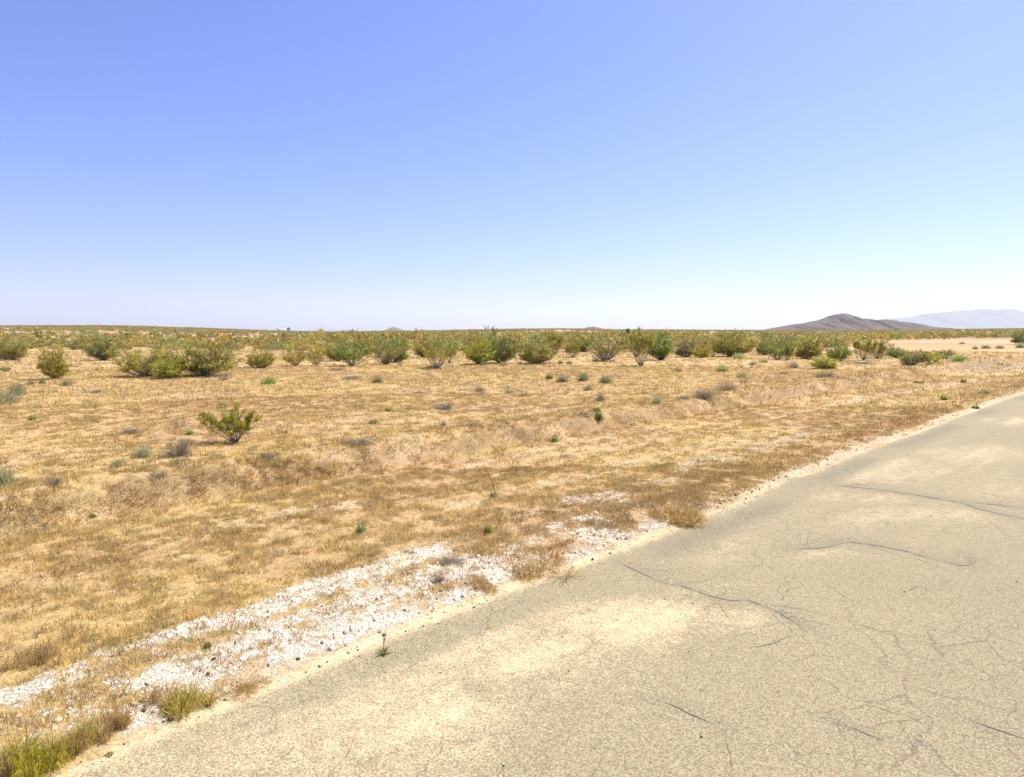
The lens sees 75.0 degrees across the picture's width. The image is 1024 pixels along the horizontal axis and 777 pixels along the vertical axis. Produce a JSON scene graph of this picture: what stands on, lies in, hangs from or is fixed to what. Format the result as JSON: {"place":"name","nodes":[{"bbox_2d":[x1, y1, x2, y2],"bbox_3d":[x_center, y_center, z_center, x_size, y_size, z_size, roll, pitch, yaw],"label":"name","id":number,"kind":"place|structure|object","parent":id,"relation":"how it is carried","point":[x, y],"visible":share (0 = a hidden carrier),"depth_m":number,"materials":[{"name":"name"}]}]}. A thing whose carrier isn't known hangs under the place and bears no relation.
{"place":"outdoors","nodes":[
{"label":"outdoors","id":0,"kind":"place"},
{"bbox_2d":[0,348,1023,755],"bbox_3d":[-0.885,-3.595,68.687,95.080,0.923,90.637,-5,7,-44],"label":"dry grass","id":1,"kind":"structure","parent":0,"point":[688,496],"depth_m":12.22,"materials":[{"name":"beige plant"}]},
{"bbox_2d":[0,327,1023,776],"bbox_3d":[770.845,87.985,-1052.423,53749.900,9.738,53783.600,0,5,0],"label":"ground","id":2,"kind":"structure","parent":0,"point":[148,723],"depth_m":10.17,"materials":[{"name":"soil"}]},
{"bbox_2d":[0,463,16,486],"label":"sagebrush","id":3,"kind":"object","parent":2,"relation":"on","point":[3,474],"visible":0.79,"depth_m":9.84,"materials":[{"name":"green plant"}]},
{"bbox_2d":[0,386,24,403],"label":"sagebrush","id":4,"kind":"object","parent":2,"relation":"on","point":[6,397],"visible":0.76,"depth_m":21.86,"materials":[{"name":"green plant"}]},
{"bbox_2d":[0,335,32,359],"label":"creosote bush","id":5,"kind":"object","parent":2,"relation":"on","point":[13,353],"visible":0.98,"depth_m":54.82,"materials":[{"name":"green plant"}]},
{"bbox_2d":[7,381,26,394],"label":"sagebrush","id":6,"kind":"object","parent":2,"relation":"on","point":[19,387],"visible":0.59,"depth_m":25.28,"materials":[{"name":"green plant"}]},
{"bbox_2d":[0,634,63,671],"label":"grass clump","id":7,"kind":"object","parent":2,"relation":"on","point":[44,655],"visible":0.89,"depth_m":5.02,"materials":[{"name":"brown plant"}]},
{"bbox_2d":[20,338,49,348],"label":"desert shrub","id":8,"kind":"object","parent":2,"relation":"on","point":[33,340],"visible":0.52,"depth_m":89.22,"materials":[{"name":"green plant"}]},
{"bbox_2d":[0,728,75,776],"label":"grass clump","id":9,"kind":"object","parent":2,"relation":"on","point":[29,759],"visible":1,"depth_m":3.77,"materials":[{"name":"green plant"}]},
{"bbox_2d":[41,472,62,485],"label":"dead shrub","id":10,"kind":"object","parent":2,"relation":"on","point":[52,480],"visible":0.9,"depth_m":9.93,"materials":[{"name":"brown plant"}]},
{"bbox_2d":[35,345,72,378],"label":"creosote bush","id":11,"kind":"object","parent":2,"relation":"on","point":[54,367],"visible":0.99,"depth_m":33.31,"materials":[{"name":"green plant"}]},
{"bbox_2d":[64,339,83,349],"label":"desert shrub","id":12,"kind":"object","parent":2,"relation":"on","point":[76,345],"visible":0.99,"depth_m":83.90,"materials":[{"name":"green plant"}]},
{"bbox_2d":[39,712,117,763],"bbox_3d":[-2.591,2.081,3.982,0.314,0.236,0.431,4,6,38],"label":"grass clump","id":13,"kind":"object","parent":2,"relation":"on","point":[79,738],"visible":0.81,"depth_m":3.98,"materials":[{"name":"brown plant"}]},
{"bbox_2d":[79,336,125,360],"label":"creosote bush","id":14,"kind":"object","parent":2,"relation":"on","point":[96,348],"visible":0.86,"depth_m":55.20,"materials":[{"name":"green plant"}]},
{"bbox_2d":[98,703,133,734],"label":"grass clump","id":15,"kind":"object","parent":2,"relation":"on","point":[117,721],"visible":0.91,"depth_m":4.16,"materials":[{"name":"brown plant"}]},
{"bbox_2d":[108,458,125,467],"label":"sagebrush","id":16,"kind":"object","parent":2,"relation":"on","point":[117,463],"visible":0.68,"depth_m":11.36,"materials":[{"name":"green plant"}]},
{"bbox_2d":[130,444,152,457],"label":"sagebrush","id":17,"kind":"object","parent":2,"relation":"on","point":[141,452],"visible":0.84,"depth_m":12.22,"materials":[{"name":"green plant"}]},
{"bbox_2d":[103,342,180,376],"bbox_3d":[-19.220,-1.533,35.065,4.021,1.868,3.924,-1,5,-13],"label":"creosote bush","id":18,"kind":"object","parent":2,"relation":"on","point":[140,367],"visible":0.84,"depth_m":34.56,"materials":[{"name":"green plant"}]},
{"bbox_2d":[145,338,171,344],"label":"desert shrub","id":19,"kind":"object","parent":2,"relation":"on","point":[160,342],"visible":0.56,"depth_m":95.25,"materials":[{"name":"green plant"}]},
{"bbox_2d":[148,357,183,378],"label":"creosote bush","id":20,"kind":"object","parent":2,"relation":"on","point":[169,370],"visible":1,"depth_m":33.51,"materials":[{"name":"green plant"}]},
{"bbox_2d":[162,343,189,348],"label":"desert shrub","id":21,"kind":"object","parent":2,"relation":"on","point":[172,347],"visible":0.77,"depth_m":85.94,"materials":[{"name":"green plant"}]},
{"bbox_2d":[156,434,198,457],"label":"dead shrub","id":22,"kind":"object","parent":2,"relation":"on","point":[181,450],"visible":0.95,"depth_m":12.40,"materials":[{"name":"grey plant"}]},
{"bbox_2d":[172,337,194,347],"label":"desert shrub","id":23,"kind":"object","parent":2,"relation":"on","point":[186,341],"visible":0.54,"depth_m":93.23,"materials":[{"name":"green plant"}]},
{"bbox_2d":[159,339,244,375],"bbox_3d":[-16.445,-1.649,35.519,4.348,2.023,3.664,1,5,13],"label":"creosote bush","id":24,"kind":"object","parent":2,"relation":"on","point":[202,364],"visible":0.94,"depth_m":35.00,"materials":[{"name":"green plant"}]},
{"bbox_2d":[196,397,262,442],"bbox_3d":[-5.939,0.684,14.119,1.265,0.989,0.835,2,5,20],"label":"creosote bush","id":25,"kind":"object","parent":2,"relation":"on","point":[240,427],"visible":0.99,"depth_m":14.03,"materials":[{"name":"green plant"}]},
{"bbox_2d":[216,672,276,701],"bbox_3d":[-1.904,2.084,4.703,0.459,0.142,0.412,3,6,29],"label":"grass clump","id":26,"kind":"object","parent":2,"relation":"on","point":[249,686],"visible":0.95,"depth_m":4.66,"materials":[{"name":"beige plant"}]},
{"bbox_2d":[245,346,276,367],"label":"creosote bush","id":27,"kind":"object","parent":2,"relation":"on","point":[267,359],"visible":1,"depth_m":43.74,"materials":[{"name":"green plant"}]},
{"bbox_2d":[250,335,271,347],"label":"desert shrub","id":28,"kind":"object","parent":2,"relation":"on","point":[258,341],"visible":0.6,"depth_m":92.67,"materials":[{"name":"green plant"}]},
{"bbox_2d":[260,376,277,383],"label":"sagebrush","id":29,"kind":"object","parent":2,"relation":"on","point":[268,380],"visible":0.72,"depth_m":30.23,"materials":[{"name":"green plant"}]},
{"bbox_2d":[279,348,308,365],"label":"creosote bush","id":30,"kind":"object","parent":2,"relation":"on","point":[300,356],"visible":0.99,"depth_m":46.79,"materials":[{"name":"green plant"}]},
{"bbox_2d":[288,343,312,350],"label":"desert shrub","id":31,"kind":"object","parent":2,"relation":"on","point":[297,348],"visible":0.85,"depth_m":80.70,"materials":[{"name":"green plant"}]},
{"bbox_2d":[305,345,326,364],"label":"creosote bush","id":32,"kind":"object","parent":2,"relation":"on","point":[315,358],"visible":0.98,"depth_m":47.97,"materials":[{"name":"green plant"}]},
{"bbox_2d":[308,327,324,343],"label":"desert shrub","id":33,"kind":"object","parent":2,"relation":"on","point":[320,331],"visible":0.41,"depth_m":99.32,"materials":[{"name":"brown plant"}]},
{"bbox_2d":[308,341,335,350],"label":"desert shrub","id":34,"kind":"object","parent":2,"relation":"on","point":[325,343],"visible":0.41,"depth_m":79.01,"materials":[{"name":"yellow plant"}]},
{"bbox_2d":[323,341,345,360],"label":"creosote bush","id":35,"kind":"object","parent":2,"relation":"on","point":[329,351],"visible":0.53,"depth_m":53.18,"materials":[{"name":"green plant"}]},
{"bbox_2d":[333,333,356,346],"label":"desert shrub","id":36,"kind":"object","parent":2,"relation":"on","point":[348,340],"visible":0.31,"depth_m":76.41,"materials":[{"name":"green plant"}]},
{"bbox_2d":[331,335,375,365],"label":"creosote bush","id":37,"kind":"object","parent":2,"relation":"on","point":[346,351],"visible":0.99,"depth_m":45.92,"materials":[{"name":"green plant"}]},
{"bbox_2d":[340,436,377,447],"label":"dead shrub","id":38,"kind":"object","parent":2,"relation":"on","point":[360,440],"visible":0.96,"depth_m":13.60,"materials":[{"name":"grey plant"}]},
{"bbox_2d":[351,333,379,350],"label":"desert shrub","id":39,"kind":"object","parent":2,"relation":"on","point":[367,335],"visible":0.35,"depth_m":74.69,"materials":[{"name":"brown plant"}]},
{"bbox_2d":[363,339,388,352],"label":"desert shrub","id":40,"kind":"object","parent":2,"relation":"on","point":[377,345],"visible":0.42,"depth_m":73.12,"materials":[{"name":"green plant"}]},
{"bbox_2d":[368,341,404,363],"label":"creosote bush","id":41,"kind":"object","parent":2,"relation":"on","point":[384,359],"visible":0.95,"depth_m":48.41,"materials":[{"name":"green plant"}]},
{"bbox_2d":[383,337,409,361],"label":"creosote bush","id":42,"kind":"object","parent":2,"relation":"on","point":[403,355],"visible":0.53,"depth_m":51.23,"materials":[{"name":"green plant"}]},
{"bbox_2d":[409,328,431,346],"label":"desert shrub","id":43,"kind":"object","parent":2,"relation":"on","point":[425,336],"visible":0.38,"depth_m":87.68,"materials":[{"name":"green plant"}]},
{"bbox_2d":[412,339,434,357],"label":"creosote bush","id":44,"kind":"object","parent":2,"relation":"on","point":[417,352],"visible":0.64,"depth_m":61.62,"materials":[{"name":"green plant"}]},
{"bbox_2d":[420,333,452,350],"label":"desert shrub","id":45,"kind":"object","parent":2,"relation":"on","point":[434,339],"visible":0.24,"depth_m":72.50,"materials":[{"name":"green plant"}]},
{"bbox_2d":[421,338,453,368],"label":"creosote bush","id":46,"kind":"object","parent":2,"relation":"on","point":[433,355],"visible":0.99,"depth_m":42.62,"materials":[{"name":"green plant"}]},
{"bbox_2d":[428,572,448,582],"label":"dead shrub","id":47,"kind":"object","parent":2,"relation":"on","point":[437,577],"visible":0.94,"depth_m":6.57,"materials":[{"name":"grey plant"}]},
{"bbox_2d":[431,400,456,409],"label":"dead shrub","id":48,"kind":"object","parent":2,"relation":"on","point":[442,407],"visible":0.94,"depth_m":20.47,"materials":[{"name":"grey plant"}]},
{"bbox_2d":[441,339,459,362],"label":"creosote bush","id":49,"kind":"object","parent":2,"relation":"on","point":[453,354],"visible":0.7,"depth_m":50.30,"materials":[{"name":"green plant"}]},
{"bbox_2d":[435,553,467,565],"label":"dead shrub","id":50,"kind":"object","parent":2,"relation":"on","point":[453,560],"visible":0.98,"depth_m":7.17,"materials":[{"name":"grey plant"}]},
{"bbox_2d":[457,330,485,350],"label":"creosote bush","id":51,"kind":"object","parent":2,"relation":"on","point":[469,338],"visible":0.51,"depth_m":61.07,"materials":[{"name":"green plant"}]},
{"bbox_2d":[461,337,497,363],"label":"creosote bush","id":52,"kind":"object","parent":2,"relation":"on","point":[477,358],"visible":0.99,"depth_m":48.85,"materials":[{"name":"green plant"}]},
{"bbox_2d":[460,572,501,596],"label":"grass clump","id":53,"kind":"object","parent":2,"relation":"on","point":[483,585],"visible":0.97,"depth_m":6.48,"materials":[{"name":"brown plant"}]},
{"bbox_2d":[2,408,966,746],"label":"white gravel","id":54,"kind":"object","parent":2,"relation":"on","point":[362,606],"visible":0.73,"depth_m":5.93,"materials":[{"name":"white gravel"}]},
{"bbox_2d":[135,674,224,725],"bbox_3d":[-2.240,2.049,4.463,0.563,0.246,0.438,3,6,28],"label":"grass clump","id":55,"kind":"object","parent":54,"relation":"on","point":[170,701],"visible":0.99,"depth_m":4.43,"materials":[{"name":"green plant"}]},
{"bbox_2d":[487,326,518,362],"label":"creosote bush","id":56,"kind":"object","parent":2,"relation":"on","point":[504,353],"visible":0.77,"depth_m":50.24,"materials":[{"name":"green plant"}]},
{"bbox_2d":[0,325,1023,345],"bbox_3d":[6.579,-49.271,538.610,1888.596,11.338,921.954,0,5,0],"label":"scrub","id":57,"kind":"object","parent":2,"relation":"on","point":[92,330],"visible":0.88,"depth_m":243.32,"materials":[{"name":"green plant"}]},
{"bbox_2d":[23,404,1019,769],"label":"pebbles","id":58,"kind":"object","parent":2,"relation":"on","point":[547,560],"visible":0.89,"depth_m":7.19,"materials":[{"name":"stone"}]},
{"bbox_2d":[513,340,533,352],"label":"desert shrub","id":59,"kind":"object","parent":2,"relation":"on","point":[519,346],"visible":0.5,"depth_m":75.26,"materials":[{"name":"green plant"}]},
{"bbox_2d":[517,340,555,363],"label":"creosote bush","id":60,"kind":"object","parent":2,"relation":"on","point":[532,354],"visible":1,"depth_m":49.81,"materials":[{"name":"green plant"}]},
{"bbox_2d":[530,332,549,346],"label":"desert shrub","id":61,"kind":"object","parent":2,"relation":"on","point":[535,336],"visible":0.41,"depth_m":78.52,"materials":[{"name":"green plant"}]},
{"bbox_2d":[496,547,585,583],"bbox_3d":[0.274,1.843,7.034,1.070,0.225,1.042,0,5,-1],"label":"grass clump","id":62,"kind":"object","parent":2,"relation":"on","point":[526,566],"visible":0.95,"depth_m":6.96,"materials":[{"name":"brown plant"}]},
{"bbox_2d":[543,329,566,353],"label":"creosote bush","id":63,"kind":"object","parent":2,"relation":"on","point":[558,340],"visible":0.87,"depth_m":68.70,"materials":[{"name":"green plant"}]},
{"bbox_2d":[554,374,569,382],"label":"sagebrush","id":64,"kind":"object","parent":2,"relation":"on","point":[560,378],"visible":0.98,"depth_m":31.77,"materials":[{"name":"grey plant"}]},
{"bbox_2d":[562,335,582,356],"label":"creosote bush","id":65,"kind":"object","parent":2,"relation":"on","point":[570,349],"visible":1,"depth_m":60.70,"materials":[{"name":"green plant"}]},
{"bbox_2d":[569,331,595,351],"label":"creosote bush","id":66,"kind":"object","parent":2,"relation":"on","point":[584,342],"visible":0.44,"depth_m":78.33,"materials":[{"name":"green plant"}]},
{"bbox_2d":[575,371,590,381],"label":"sagebrush","id":67,"kind":"object","parent":2,"relation":"on","point":[583,376],"visible":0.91,"depth_m":32.58,"materials":[{"name":"green plant"}]},
{"bbox_2d":[597,373,614,383],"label":"sagebrush","id":68,"kind":"object","parent":2,"relation":"on","point":[606,379],"visible":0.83,"depth_m":31.65,"materials":[{"name":"green plant"}]},
{"bbox_2d":[584,336,627,360],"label":"creosote bush","id":69,"kind":"object","parent":2,"relation":"on","point":[607,353],"visible":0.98,"depth_m":53.61,"materials":[{"name":"green plant"}]},
{"bbox_2d":[605,332,627,350],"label":"desert shrub","id":70,"kind":"object","parent":2,"relation":"on","point":[623,337],"visible":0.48,"depth_m":82.67,"materials":[{"name":"green plant"}]},
{"bbox_2d":[625,326,644,355],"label":"creosote bush","id":71,"kind":"object","parent":2,"relation":"on","point":[636,353],"visible":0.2,"depth_m":62.13,"materials":[{"name":"green plant"}]},
{"bbox_2d":[624,327,654,365],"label":"creosote bush","id":72,"kind":"object","parent":2,"relation":"on","point":[646,341],"visible":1,"depth_m":46.51,"materials":[{"name":"green plant"}]},
{"bbox_2d":[648,328,675,359],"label":"creosote bush","id":73,"kind":"object","parent":2,"relation":"on","point":[663,348],"visible":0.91,"depth_m":55.23,"materials":[{"name":"green plant"}]},
{"bbox_2d":[642,501,714,529],"bbox_3d":[2.212,1.670,8.826,1.051,0.277,1.140,-1,5,-14],"label":"grass clump","id":74,"kind":"object","parent":2,"relation":"on","point":[681,516],"visible":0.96,"depth_m":8.79,"materials":[{"name":"brown plant"}]},
{"bbox_2d":[672,336,697,356],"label":"creosote bush","id":75,"kind":"object","parent":2,"relation":"on","point":[684,349],"visible":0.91,"depth_m":61.41,"materials":[{"name":"green plant"}]},
{"bbox_2d":[686,337,713,347],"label":"desert shrub","id":76,"kind":"object","parent":2,"relation":"on","point":[703,343],"visible":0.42,"depth_m":88.26,"materials":[{"name":"green plant"}]},
{"bbox_2d":[689,343,711,357],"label":"creosote bush","id":77,"kind":"object","parent":2,"relation":"on","point":[700,353],"visible":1,"depth_m":59.66,"materials":[{"name":"green plant"}]},
{"bbox_2d":[692,388,721,399],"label":"dead shrub","id":78,"kind":"object","parent":2,"relation":"on","point":[707,395],"visible":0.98,"depth_m":23.10,"materials":[{"name":"brown plant"}]},
{"bbox_2d":[705,340,721,356],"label":"creosote bush","id":79,"kind":"object","parent":2,"relation":"on","point":[713,348],"visible":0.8,"depth_m":61.89,"materials":[{"name":"green plant"}]},
{"bbox_2d":[715,364,729,371],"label":"sagebrush","id":80,"kind":"object","parent":2,"relation":"on","point":[723,368],"visible":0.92,"depth_m":39.94,"materials":[{"name":"green plant"}]},
{"bbox_2d":[710,380,742,390],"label":"dead shrub","id":81,"kind":"object","parent":2,"relation":"on","point":[725,388],"visible":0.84,"depth_m":25.84,"materials":[{"name":"brown plant"}]},
{"bbox_2d":[706,328,759,356],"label":"creosote bush","id":82,"kind":"object","parent":2,"relation":"on","point":[729,347],"visible":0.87,"depth_m":61.87,"materials":[{"name":"green plant"}]},
{"bbox_2d":[752,338,773,354],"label":"creosote bush","id":83,"kind":"object","parent":2,"relation":"on","point":[759,349],"visible":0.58,"depth_m":68.43,"materials":[{"name":"green plant"}]},
{"bbox_2d":[764,339,791,359],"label":"creosote bush","id":84,"kind":"object","parent":2,"relation":"on","point":[775,349],"visible":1,"depth_m":56.97,"materials":[{"name":"green plant"}]},
{"bbox_2d":[779,342,796,359],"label":"creosote bush","id":85,"kind":"object","parent":2,"relation":"on","point":[791,351],"visible":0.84,"depth_m":56.99,"materials":[{"name":"green plant"}]},
{"bbox_2d":[793,336,825,358],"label":"creosote bush","id":86,"kind":"object","parent":2,"relation":"on","point":[809,349],"visible":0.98,"depth_m":59.05,"materials":[{"name":"green plant"}]},
{"bbox_2d":[807,356,838,368],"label":"creosote bush","id":87,"kind":"object","parent":2,"relation":"on","point":[825,363],"visible":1,"depth_m":42.86,"materials":[{"name":"green plant"}]},
{"bbox_2d":[811,369,835,377],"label":"dead shrub","id":88,"kind":"object","parent":2,"relation":"on","point":[822,375],"visible":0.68,"depth_m":33.15,"materials":[{"name":"brown plant"}]},
{"bbox_2d":[819,333,838,348],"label":"desert shrub","id":89,"kind":"object","parent":2,"relation":"on","point":[825,343],"visible":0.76,"depth_m":91.26,"materials":[{"name":"green plant"}]},
{"bbox_2d":[825,340,853,359],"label":"creosote bush","id":90,"kind":"object","parent":2,"relation":"on","point":[835,353],"visible":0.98,"depth_m":56.31,"materials":[{"name":"green plant"}]},
{"bbox_2d":[833,333,849,347],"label":"desert shrub","id":91,"kind":"object","parent":2,"relation":"on","point":[837,339],"visible":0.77,"depth_m":94.11,"materials":[{"name":"green plant"}]},
{"bbox_2d":[852,336,879,359],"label":"creosote bush","id":92,"kind":"object","parent":2,"relation":"on","point":[861,347],"visible":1,"depth_m":56.59,"materials":[{"name":"green plant"}]},
{"bbox_2d":[866,336,896,357],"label":"creosote bush","id":93,"kind":"object","parent":2,"relation":"on","point":[881,348],"visible":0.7,"depth_m":59.33,"materials":[{"name":"green plant"}]},
{"bbox_2d":[884,346,908,356],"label":"creosote bush","id":94,"kind":"object","parent":2,"relation":"on","point":[892,354],"visible":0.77,"depth_m":60.69,"materials":[{"name":"green plant"}]},
{"bbox_2d":[896,347,928,364],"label":"creosote bush","id":95,"kind":"object","parent":2,"relation":"on","point":[914,359],"visible":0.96,"depth_m":45.74,"materials":[{"name":"green plant"}]},
{"bbox_2d":[919,351,943,364],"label":"creosote bush","id":96,"kind":"object","parent":2,"relation":"on","point":[931,356],"visible":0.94,"depth_m":45.20,"materials":[{"name":"green plant"}]},
{"bbox_2d":[930,348,956,358],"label":"creosote bush","id":97,"kind":"object","parent":2,"relation":"on","point":[947,354],"visible":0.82,"depth_m":58.19,"materials":[{"name":"green plant"}]},
{"bbox_2d":[948,355,968,361],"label":"sagebrush","id":98,"kind":"object","parent":2,"relation":"on","point":[958,358],"visible":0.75,"depth_m":50.95,"materials":[{"name":"green plant"}]},
{"bbox_2d":[1008,330,1023,343],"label":"creosote bush","id":99,"kind":"object","parent":2,"relation":"on","point":[1017,338],"visible":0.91,"depth_m":120.95,"materials":[{"name":"green plant"}]},
{"bbox_2d":[0,0,1023,330],"label":"sky","id":100,"kind":"structure","parent":0,"point":[296,165],"materials":[{"name":"blue"}]},
{"bbox_2d":[54,392,1023,776],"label":"road","id":101,"kind":"structure","parent":0,"point":[806,638],"depth_m":5.07,"materials":[{"name":"beige asphalt"}]},
{"bbox_2d":[378,629,392,656],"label":"road weed","id":102,"kind":"object","parent":101,"relation":"on","point":[384,651],"visible":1,"depth_m":5.18,"materials":[{"name":"green plant"}]},
{"bbox_2d":[764,313,955,329],"bbox_3d":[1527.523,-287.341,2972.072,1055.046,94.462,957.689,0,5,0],"label":"hill","id":103,"kind":"structure","parent":0,"point":[843,321],"depth_m":2817.97,"materials":[{"name":"grey stone"}]},
{"bbox_2d":[880,309,1023,328],"bbox_3d":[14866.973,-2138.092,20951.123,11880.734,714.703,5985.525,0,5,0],"label":"mountain range","id":104,"kind":"structure","parent":0,"point":[986,318],"depth_m":19997.44,"materials":[{"name":"stone"}]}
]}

